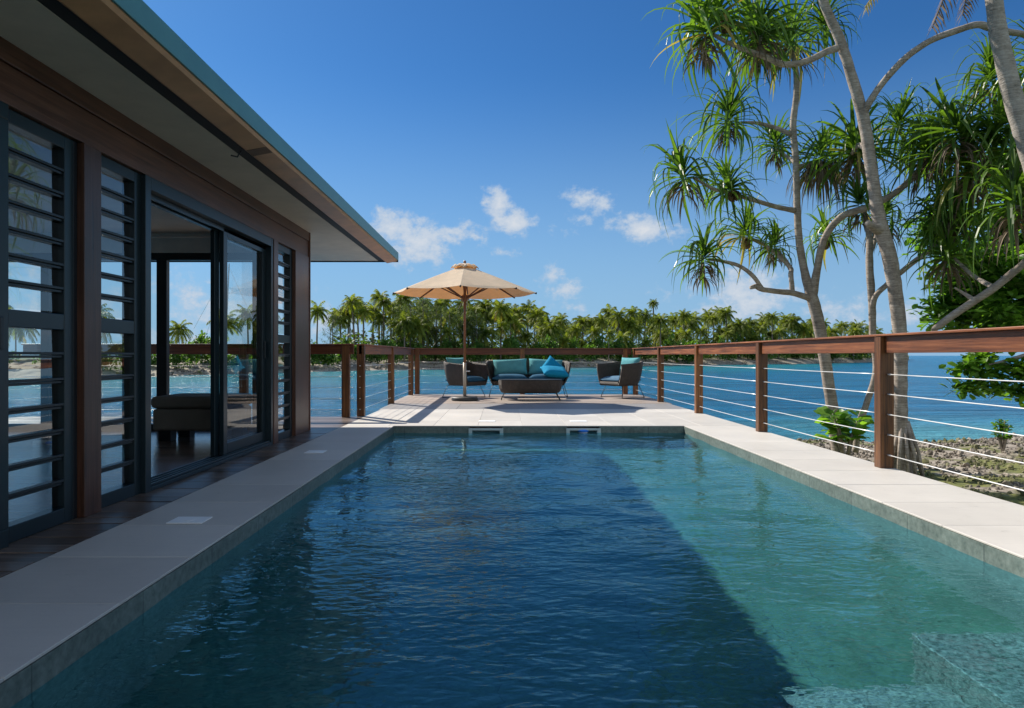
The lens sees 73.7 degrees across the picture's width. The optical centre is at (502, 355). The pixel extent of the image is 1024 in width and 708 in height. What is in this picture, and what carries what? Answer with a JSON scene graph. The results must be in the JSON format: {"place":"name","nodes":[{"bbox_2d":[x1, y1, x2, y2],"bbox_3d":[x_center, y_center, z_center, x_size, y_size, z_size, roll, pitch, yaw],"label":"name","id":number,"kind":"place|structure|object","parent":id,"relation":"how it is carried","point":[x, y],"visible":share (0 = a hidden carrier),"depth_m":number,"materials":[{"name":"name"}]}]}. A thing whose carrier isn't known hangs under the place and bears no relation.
{"place":"outdoors","nodes":[
{"label":"outdoors","id":0,"kind":"place"},
{"bbox_2d":[9,355,908,378],"bbox_3d":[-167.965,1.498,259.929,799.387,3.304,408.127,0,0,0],"label":"shore","id":1,"kind":"structure","parent":0,"point":[22,367],"depth_m":111.30,"materials":[{"name":"stone"}]},
{"bbox_2d":[9,305,39,359],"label":"coconut palm","id":2,"kind":"object","parent":1,"relation":"on","point":[20,333],"visible":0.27,"depth_m":84.00,"materials":[{"name":"plant"}]},
{"bbox_2d":[101,357,118,370],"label":"shrub","id":3,"kind":"object","parent":1,"relation":"on","point":[105,362],"visible":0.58,"depth_m":74.02,"materials":[{"name":"green plant"}]},
{"bbox_2d":[101,303,121,343],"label":"coconut palm","id":4,"kind":"object","parent":1,"relation":"on","point":[104,314],"visible":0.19,"depth_m":91.56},
{"bbox_2d":[170,319,192,343],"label":"coconut palm","id":5,"kind":"object","parent":1,"relation":"on","point":[178,329],"visible":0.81,"depth_m":95.29,"materials":[{"name":"plant"}]},
{"bbox_2d":[170,354,192,368],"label":"shrub","id":6,"kind":"object","parent":1,"relation":"on","point":[176,359],"visible":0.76,"depth_m":80.21,"materials":[{"name":"green plant"}]},
{"bbox_2d":[193,330,209,359],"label":"shrub","id":7,"kind":"object","parent":1,"relation":"on","point":[201,339],"visible":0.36,"depth_m":89.53,"materials":[{"name":"green plant"}]},
{"bbox_2d":[206,314,241,341],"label":"coconut palm","id":8,"kind":"object","parent":1,"relation":"on","point":[230,320],"visible":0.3,"depth_m":97.94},
{"bbox_2d":[230,304,251,343],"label":"coconut palm","id":9,"kind":"object","parent":1,"relation":"on","point":[245,314],"visible":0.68,"depth_m":96.45,"materials":[{"name":"plant"}]},
{"bbox_2d":[311,300,330,342],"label":"coconut palm","id":10,"kind":"object","parent":1,"relation":"on","point":[317,312],"visible":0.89,"depth_m":111.98,"materials":[{"name":"plant"}]},
{"bbox_2d":[312,354,340,366],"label":"shrub","id":11,"kind":"object","parent":1,"relation":"on","point":[328,359],"visible":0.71,"depth_m":100.23,"materials":[{"name":"green plant"}]},
{"bbox_2d":[319,314,344,343],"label":"casuarina tree","id":12,"kind":"object","parent":1,"relation":"on","point":[332,332],"visible":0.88,"depth_m":112.91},
{"bbox_2d":[327,308,351,340],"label":"coconut palm","id":13,"kind":"object","parent":1,"relation":"on","point":[344,317],"visible":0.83,"depth_m":132.62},
{"bbox_2d":[342,293,362,343],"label":"coconut palm","id":14,"kind":"object","parent":1,"relation":"on","point":[352,301],"visible":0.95,"depth_m":117.40,"materials":[{"name":"plant"}]},
{"bbox_2d":[353,304,373,339],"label":"coconut palm","id":15,"kind":"object","parent":1,"relation":"on","point":[364,313],"visible":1,"depth_m":116.32,"materials":[{"name":"plant"}]},
{"bbox_2d":[367,289,389,344],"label":"coconut palm","id":16,"kind":"object","parent":1,"relation":"on","point":[375,296],"visible":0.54,"depth_m":141.44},
{"bbox_2d":[367,309,392,341],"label":"coconut palm","id":17,"kind":"object","parent":1,"relation":"on","point":[378,321],"visible":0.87,"depth_m":120.16,"materials":[{"name":"plant"}]},
{"bbox_2d":[373,293,392,337],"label":"coconut palm","id":18,"kind":"object","parent":1,"relation":"on","point":[384,301],"visible":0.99,"depth_m":119.68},
{"bbox_2d":[385,318,406,360],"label":"coconut palm","id":19,"kind":"object","parent":1,"relation":"on","point":[391,326],"visible":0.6,"depth_m":116.09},
{"bbox_2d":[392,311,416,361],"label":"coconut palm","id":20,"kind":"object","parent":1,"relation":"on","point":[408,321],"visible":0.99,"depth_m":113.67,"materials":[{"name":"plant"}]},
{"bbox_2d":[392,293,418,313],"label":"coconut palm","id":21,"kind":"object","parent":1,"relation":"on","point":[400,299],"visible":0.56,"depth_m":138.80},
{"bbox_2d":[391,301,430,347],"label":"casuarina tree","id":22,"kind":"object","parent":1,"relation":"on","point":[410,308],"visible":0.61,"depth_m":116.87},
{"bbox_2d":[401,315,432,342],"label":"coconut palm","id":23,"kind":"object","parent":1,"relation":"on","point":[419,327],"visible":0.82,"depth_m":115.42,"materials":[{"name":"plant"}]},
{"bbox_2d":[412,297,441,360],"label":"casuarina tree","id":24,"kind":"object","parent":1,"relation":"on","point":[423,308],"visible":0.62,"depth_m":118.87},
{"bbox_2d":[428,303,451,360],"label":"casuarina tree","id":25,"kind":"object","parent":1,"relation":"on","point":[435,312],"visible":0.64,"depth_m":120.82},
{"bbox_2d":[433,299,450,346],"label":"coconut palm","id":26,"kind":"object","parent":1,"relation":"on","point":[440,302],"visible":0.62,"depth_m":126.67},
{"bbox_2d":[437,337,452,362],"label":"shrub","id":27,"kind":"object","parent":1,"relation":"on","point":[445,345],"visible":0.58,"depth_m":117.43,"materials":[{"name":"green plant"}]},
{"bbox_2d":[437,323,456,360],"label":"coconut palm","id":28,"kind":"object","parent":1,"relation":"on","point":[446,331],"visible":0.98,"depth_m":118.10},
{"bbox_2d":[434,306,466,356],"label":"casuarina tree","id":29,"kind":"object","parent":1,"relation":"on","point":[449,318],"visible":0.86,"depth_m":118.93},
{"bbox_2d":[449,312,475,341],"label":"coconut palm","id":30,"kind":"object","parent":1,"relation":"on","point":[459,324],"visible":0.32,"depth_m":123.73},
{"bbox_2d":[452,306,479,345],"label":"casuarina tree","id":31,"kind":"object","parent":1,"relation":"on","point":[468,316],"visible":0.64,"depth_m":121.74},
{"bbox_2d":[462,303,486,344],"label":"coconut palm","id":32,"kind":"object","parent":1,"relation":"on","point":[474,310],"visible":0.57,"depth_m":126.58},
{"bbox_2d":[466,311,492,361],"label":"casuarina tree","id":33,"kind":"object","parent":1,"relation":"on","point":[476,325],"visible":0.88,"depth_m":120.85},
{"bbox_2d":[469,321,500,360],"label":"coconut palm","id":34,"kind":"object","parent":1,"relation":"on","point":[487,332],"visible":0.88,"depth_m":121.85,"materials":[{"name":"plant"}]},
{"bbox_2d":[474,299,496,325],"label":"coconut palm","id":35,"kind":"object","parent":1,"relation":"on","point":[488,307],"visible":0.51,"depth_m":131.51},
{"bbox_2d":[486,299,514,358],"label":"coconut palm","id":36,"kind":"object","parent":1,"relation":"on","point":[502,308],"visible":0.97,"depth_m":125.91,"materials":[{"name":"plant"}]},
{"bbox_2d":[490,319,514,359],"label":"coconut palm","id":37,"kind":"object","parent":1,"relation":"on","point":[502,326],"visible":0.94,"depth_m":123.50,"materials":[{"name":"plant"}]},
{"bbox_2d":[504,333,518,359],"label":"shrub","id":38,"kind":"object","parent":1,"relation":"on","point":[511,342],"visible":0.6,"depth_m":123.01,"materials":[{"name":"green plant"}]},
{"bbox_2d":[502,309,520,359],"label":"coconut palm","id":39,"kind":"object","parent":1,"relation":"on","point":[510,319],"visible":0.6,"depth_m":127.53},
{"bbox_2d":[507,303,526,337],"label":"coconut palm","id":40,"kind":"object","parent":1,"relation":"on","point":[517,310],"visible":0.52,"depth_m":142.57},
{"bbox_2d":[514,329,534,347],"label":"coconut palm","id":41,"kind":"object","parent":1,"relation":"on","point":[525,337],"visible":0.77,"depth_m":129.67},
{"bbox_2d":[524,305,547,341],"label":"coconut palm","id":42,"kind":"object","parent":1,"relation":"on","point":[536,312],"visible":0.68,"depth_m":146.01,"materials":[{"name":"plant"}]},
{"bbox_2d":[531,313,558,335],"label":"coconut palm","id":43,"kind":"object","parent":1,"relation":"on","point":[545,317],"visible":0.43,"depth_m":136.25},
{"bbox_2d":[539,334,558,359],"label":"shrub","id":44,"kind":"object","parent":1,"relation":"on","point":[549,343],"visible":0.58,"depth_m":127.88,"materials":[{"name":"green plant"}]},
{"bbox_2d":[537,317,566,341],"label":"coconut palm","id":45,"kind":"object","parent":1,"relation":"on","point":[550,327],"visible":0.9,"depth_m":131.55,"materials":[{"name":"plant"}]},
{"bbox_2d":[550,312,571,335],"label":"coconut palm","id":46,"kind":"object","parent":1,"relation":"on","point":[564,316],"visible":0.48,"depth_m":147.81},
{"bbox_2d":[556,331,573,356],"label":"coconut palm","id":47,"kind":"object","parent":1,"relation":"on","point":[564,341],"visible":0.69,"depth_m":134.86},
{"bbox_2d":[566,323,585,339],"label":"coconut palm","id":48,"kind":"object","parent":1,"relation":"on","point":[574,330],"visible":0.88,"depth_m":141.38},
{"bbox_2d":[570,314,593,335],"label":"coconut palm","id":49,"kind":"object","parent":1,"relation":"on","point":[582,321],"visible":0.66,"depth_m":151.16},
{"bbox_2d":[583,325,605,342],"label":"coconut palm","id":50,"kind":"object","parent":1,"relation":"on","point":[594,332],"visible":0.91,"depth_m":142.41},
{"bbox_2d":[592,313,611,357],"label":"coconut palm","id":51,"kind":"object","parent":1,"relation":"on","point":[601,321],"visible":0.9,"depth_m":149.52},
{"bbox_2d":[333,328,871,359],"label":"undergrowth","id":52,"kind":"object","parent":1,"relation":"on","point":[378,341],"visible":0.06,"depth_m":135.31,"materials":[{"name":"green plant"}]},
{"bbox_2d":[600,326,617,360],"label":"coconut palm","id":53,"kind":"object","parent":1,"relation":"on","point":[610,334],"visible":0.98,"depth_m":141.22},
{"bbox_2d":[607,307,630,337],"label":"coconut palm","id":54,"kind":"object","parent":1,"relation":"on","point":[618,316],"visible":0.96,"depth_m":154.82,"materials":[{"name":"plant"}]},
{"bbox_2d":[610,330,633,347],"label":"coconut palm","id":55,"kind":"object","parent":1,"relation":"on","point":[625,337],"visible":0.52,"depth_m":149.90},
{"bbox_2d":[621,317,640,340],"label":"coconut palm","id":56,"kind":"object","parent":1,"relation":"on","point":[629,323],"visible":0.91,"depth_m":153.60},
{"bbox_2d":[624,306,642,342],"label":"coconut palm","id":57,"kind":"object","parent":1,"relation":"on","point":[631,312],"visible":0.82,"depth_m":156.61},
{"bbox_2d":[631,324,647,344],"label":"coconut palm","id":58,"kind":"object","parent":1,"relation":"on","point":[638,334],"visible":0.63,"depth_m":155.30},
{"bbox_2d":[636,308,656,357],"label":"coconut palm","id":59,"kind":"object","parent":1,"relation":"on","point":[645,315],"visible":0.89,"depth_m":158.80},
{"bbox_2d":[649,329,670,346],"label":"coconut palm","id":60,"kind":"object","parent":1,"relation":"on","point":[656,335],"visible":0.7,"depth_m":164.37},
{"bbox_2d":[649,313,672,346],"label":"coconut palm","id":61,"kind":"object","parent":1,"relation":"on","point":[662,321],"visible":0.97,"depth_m":161.06,"materials":[{"name":"plant"}]},
{"bbox_2d":[673,308,693,330],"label":"coconut palm","id":62,"kind":"object","parent":1,"relation":"on","point":[684,318],"visible":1,"depth_m":169.83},
{"bbox_2d":[673,339,703,364],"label":"shrub","id":63,"kind":"object","parent":1,"relation":"on","point":[688,358],"visible":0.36,"depth_m":159.85,"materials":[{"name":"green plant"}]},
{"bbox_2d":[678,312,701,333],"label":"coconut palm","id":64,"kind":"object","parent":1,"relation":"on","point":[692,325],"visible":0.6,"depth_m":175.49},
{"bbox_2d":[693,325,711,339],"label":"coconut palm","id":65,"kind":"object","parent":1,"relation":"on","point":[703,332],"visible":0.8,"depth_m":178.94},
{"bbox_2d":[714,306,736,342],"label":"coconut palm","id":66,"kind":"object","parent":1,"relation":"on","point":[726,315],"visible":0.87,"depth_m":191.67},
{"bbox_2d":[729,318,753,357],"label":"coconut palm","id":67,"kind":"object","parent":1,"relation":"on","point":[740,324],"visible":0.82,"depth_m":182.24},
{"bbox_2d":[763,311,780,339],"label":"coconut palm","id":68,"kind":"object","parent":1,"relation":"on","point":[772,317],"visible":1,"depth_m":187.38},
{"bbox_2d":[770,324,790,358],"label":"coconut palm","id":69,"kind":"object","parent":1,"relation":"on","point":[779,331],"visible":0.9,"depth_m":188.19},
{"bbox_2d":[782,313,804,333],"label":"coconut palm","id":70,"kind":"object","parent":1,"relation":"on","point":[792,322],"visible":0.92,"depth_m":205.11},
{"bbox_2d":[794,321,813,338],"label":"coconut palm","id":71,"kind":"object","parent":1,"relation":"on","point":[804,330],"visible":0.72,"depth_m":208.75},
{"bbox_2d":[844,323,864,360],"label":"coconut palm","id":72,"kind":"object","parent":1,"relation":"on","point":[855,331],"visible":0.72,"depth_m":217.21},
{"bbox_2d":[9,356,1023,441],"bbox_3d":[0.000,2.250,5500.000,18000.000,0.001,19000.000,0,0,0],"label":"sea","id":73,"kind":"structure","parent":0,"point":[970,415],"depth_m":41.62,"materials":[{"name":"liquid"}]},
{"bbox_2d":[9,0,1023,355],"label":"sky","id":74,"kind":"structure","parent":0,"point":[504,138],"materials":[{"name":"blue"}]},
{"bbox_2d":[10,433,1023,707],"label":"pool water","id":75,"kind":"structure","parent":0,"point":[540,571],"depth_m":2.92,"materials":[{"name":"liquid"}]},
{"bbox_2d":[796,432,1023,505],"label":"rocky ground","id":76,"kind":"structure","parent":0,"point":[1013,496],"depth_m":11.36,"materials":[{"name":"stone"}]},
{"bbox_2d":[0,0,397,549],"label":"villa","id":77,"kind":"object","parent":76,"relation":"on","point":[137,137],"visible":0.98,"depth_m":4.62,"materials":[{"name":"paint"}]},
{"bbox_2d":[0,101,8,549],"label":"sliding door","id":78,"kind":"structure","parent":77,"relation":"in","point":[4,108],"depth_m":3.36,"materials":[{"name":"paint"}]},
{"bbox_2d":[8,109,72,542],"bbox_3d":[-2.527,-0.149,3.680,0.075,2.198,0.560,0,0,0],"label":"louvre window","id":79,"kind":"structure","parent":77,"relation":"in","point":[60,321],"depth_m":3.84,"materials":[{"name":"paint"}]},
{"bbox_2d":[101,155,139,507],"bbox_3d":[-2.527,-0.149,4.435,0.075,2.198,0.530,0,0,0],"label":"louvre window","id":80,"kind":"structure","parent":77,"relation":"in","point":[130,326],"depth_m":4.62,"materials":[{"name":"paint"}]},
{"bbox_2d":[9,253,283,429],"bbox_3d":[-5.005,-0.180,8.760,4.790,2.260,0.080,0,0,0],"label":"window frame","id":81,"kind":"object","parent":77,"relation":"in","point":[162,260],"depth_m":8.72,"materials":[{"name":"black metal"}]},
{"bbox_2d":[0,417,362,577],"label":"timber walkway","id":82,"kind":"structure","parent":77,"relation":"attached to","point":[25,552],"depth_m":4.37,"materials":[{"name":"wood"}]},
{"bbox_2d":[21,344,354,416],"bbox_3d":[-4.850,0.384,10.560,5.100,1.130,0.130,0,0,0],"label":"deck railing","id":83,"kind":"object","parent":82,"relation":"on","point":[243,351],"visible":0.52,"depth_m":10.54,"materials":[{"name":"wood"}]},
{"bbox_2d":[151,393,251,440],"bbox_3d":[-3.430,0.700,7.850,0.900,0.499,0.700,0,0,0],"label":"bench","id":84,"kind":"object","parent":77,"relation":"on","point":[185,414],"visible":0.75,"depth_m":7.52,"materials":[{"name":"fabric"}]},
{"bbox_2d":[210,228,258,455],"bbox_3d":[-2.582,-0.130,6.660,0.056,2.056,1.120,0,0,0],"label":"sliding door","id":85,"kind":"structure","parent":77,"relation":"in","point":[214,234],"depth_m":6.16,"materials":[{"name":"paint"}]},
{"bbox_2d":[219,228,265,454],"bbox_3d":[-2.527,-0.130,6.705,0.056,2.056,1.090,0,0,0],"label":"sliding door","id":86,"kind":"structure","parent":77,"relation":"in","point":[225,447],"depth_m":6.35,"materials":[{"name":"paint"}]},
{"bbox_2d":[278,243,291,440],"bbox_3d":[-2.527,-0.149,7.777,0.075,2.198,0.615,0,0,0],"label":"louvre window","id":87,"kind":"structure","parent":77,"relation":"in","point":[286,338],"depth_m":8.01,"materials":[{"name":"paint"}]},
{"bbox_2d":[642,0,978,453],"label":"pandanus tree","id":88,"kind":"object","parent":76,"relation":"on","point":[729,107],"visible":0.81,"depth_m":11.90,"materials":[{"name":"green plant"}]},
{"bbox_2d":[642,0,1023,476],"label":"pandanus tree","id":89,"kind":"object","parent":76,"relation":"on","point":[858,145],"visible":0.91,"depth_m":10.11,"materials":[{"name":"green plant"}]},
{"bbox_2d":[812,406,873,455],"bbox_3d":[5.507,1.347,10.969,0.923,1.040,0.876,0,0,20],"label":"shrub","id":90,"kind":"object","parent":76,"relation":"on","point":[839,417],"visible":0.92,"depth_m":10.94,"materials":[{"name":"green plant"}]},
{"bbox_2d":[810,157,1006,452],"bbox_3d":[6.732,-0.803,11.400,2.101,4.910,3.333,0,0,-12],"label":"pandanus tree","id":91,"kind":"object","parent":76,"relation":"on","point":[870,246],"visible":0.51,"depth_m":11.51,"materials":[{"name":"green plant"}]},
{"bbox_2d":[858,0,1023,171],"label":"coconut palm","id":92,"kind":"object","parent":76,"relation":"on","point":[1010,87],"visible":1,"depth_m":8.32,"materials":[{"name":"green plant"}]},
{"bbox_2d":[893,74,1023,330],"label":"pandanus tree","id":93,"kind":"object","parent":76,"relation":"on","point":[1011,179],"visible":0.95,"depth_m":9.68,"materials":[{"name":"green plant"}]},
{"bbox_2d":[900,132,1023,407],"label":"broadleaf tree","id":94,"kind":"object","parent":76,"relation":"on","point":[1001,307],"visible":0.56,"depth_m":11.04,"materials":[{"name":"green plant"}]},
{"bbox_2d":[990,419,1013,452],"bbox_3d":[9.987,1.600,13.660,0.400,0.690,0.363,0,0,34],"label":"shrub","id":95,"kind":"object","parent":76,"relation":"on","point":[1004,437],"visible":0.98,"depth_m":13.62,"materials":[{"name":"green plant"}]},
{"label":"terrace slab","id":96,"kind":"structure","parent":0,"visible":0},
{"bbox_2d":[0,409,1023,682],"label":"pool coping","id":97,"kind":"object","parent":96,"relation":"on","point":[52,601],"visible":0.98,"depth_m":4.24,"materials":[{"name":"stone"}]},
{"bbox_2d":[166,517,211,523],"bbox_3d":[-1.800,0.946,3.930,0.200,0.007,0.150,0,0,0],"label":"skimmer lid","id":98,"kind":"object","parent":97,"relation":"on","point":[189,520],"visible":1,"depth_m":3.91,"materials":[{"name":"white plastic"}]},
{"bbox_2d":[632,326,1023,490],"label":"deck railing","id":99,"kind":"object","parent":97,"relation":"on","point":[883,348],"visible":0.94,"depth_m":5.80,"materials":[{"name":"wood"}]},
{"bbox_2d":[388,394,671,404],"bbox_3d":[0.538,1.075,15.152,5.624,0.251,3.295,0,0,0],"label":"terrace decking","id":100,"kind":"object","parent":96,"relation":"attached to","point":[517,399],"visible":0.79,"depth_m":14.79,"materials":[{"name":"stone"}]},
{"bbox_2d":[356,344,414,416],"bbox_3d":[-2.210,0.384,13.653,0.130,1.130,6.175,0,0,0],"label":"deck railing","id":101,"kind":"object","parent":100,"relation":"on","point":[364,349],"visible":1,"depth_m":12.65,"materials":[{"name":"wood"}]},
{"bbox_2d":[393,260,536,400],"bbox_3d":[-0.800,-0.533,14.450,2.823,2.964,2.823,0,0,-22],"label":"umbrella","id":102,"kind":"object","parent":100,"relation":"on","point":[464,282],"visible":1,"depth_m":14.39,"materials":[{"name":"fabric"}]},
{"bbox_2d":[442,358,488,397],"bbox_3d":[-0.880,0.497,15.550,0.800,0.906,0.860,0,0,38],"label":"armchair","id":103,"kind":"object","parent":100,"relation":"on","point":[477,375],"visible":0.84,"depth_m":15.39,"materials":[{"name":"wicker"}]},
{"bbox_2d":[414,348,631,393],"bbox_3d":[0.482,0.384,16.820,5.375,1.130,0.130,0,0,0],"label":"deck railing","id":104,"kind":"object","parent":100,"relation":"on","point":[523,352],"visible":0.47,"depth_m":16.80,"materials":[{"name":"wood"}]},
{"bbox_2d":[486,359,570,396],"bbox_3d":[0.590,0.510,15.950,1.940,0.880,0.840,0,0,0],"label":"sofa","id":105,"kind":"object","parent":100,"relation":"on","point":[515,369],"visible":0.71,"depth_m":16.01,"materials":[{"name":"fabric"}]},
{"bbox_2d":[540,366,569,377],"bbox_3d":[1.190,0.365,15.560,0.611,0.274,0.398,0,0,-12],"label":"throw pillow","id":106,"kind":"object","parent":105,"relation":"on","point":[555,371],"visible":1,"depth_m":15.42,"materials":[{"name":"fabric"}]},
{"bbox_2d":[498,379,561,399],"bbox_3d":[0.600,0.732,14.750,1.380,0.437,0.620,0,0,0],"label":"coffee table","id":107,"kind":"object","parent":100,"relation":"on","point":[530,385],"visible":1,"depth_m":14.46,"materials":[{"name":"wicker"}]},
{"bbox_2d":[597,358,644,398],"bbox_3d":[2.720,0.497,15.500,0.800,0.906,0.860,0,0,-32],"label":"armchair","id":108,"kind":"object","parent":100,"relation":"on","point":[625,372],"visible":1,"depth_m":15.31,"materials":[{"name":"wicker"}]},
{"bbox_2d":[378,404,685,409],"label":"terrace tiles","id":109,"kind":"object","parent":96,"relation":"on","point":[530,406],"visible":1,"depth_m":12.75,"materials":[{"name":"stone"}]},
{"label":"pool floor","id":110,"kind":"structure","parent":0,"visible":0},
{"bbox_2d":[0,426,1023,707],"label":"pool wall","id":111,"kind":"structure","parent":110,"relation":"on","point":[30,678],"depth_m":3.65,"materials":[{"name":"tile"}]},
{"bbox_2d":[469,427,502,432],"bbox_3d":[-0.225,1.117,9.408,0.470,0.266,0.356,0,0,0],"label":"pool skimmer","id":112,"kind":"object","parent":111,"relation":"attached to","point":[484,429],"visible":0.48,"depth_m":9.23,"materials":[{"name":"plastic"}]},
{"bbox_2d":[566,427,600,432],"bbox_3d":[1.095,1.117,9.408,0.470,0.266,0.356,0,0,0],"label":"pool skimmer","id":113,"kind":"object","parent":111,"relation":"attached to","point":[577,429],"visible":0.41,"depth_m":9.23,"materials":[{"name":"plastic"}]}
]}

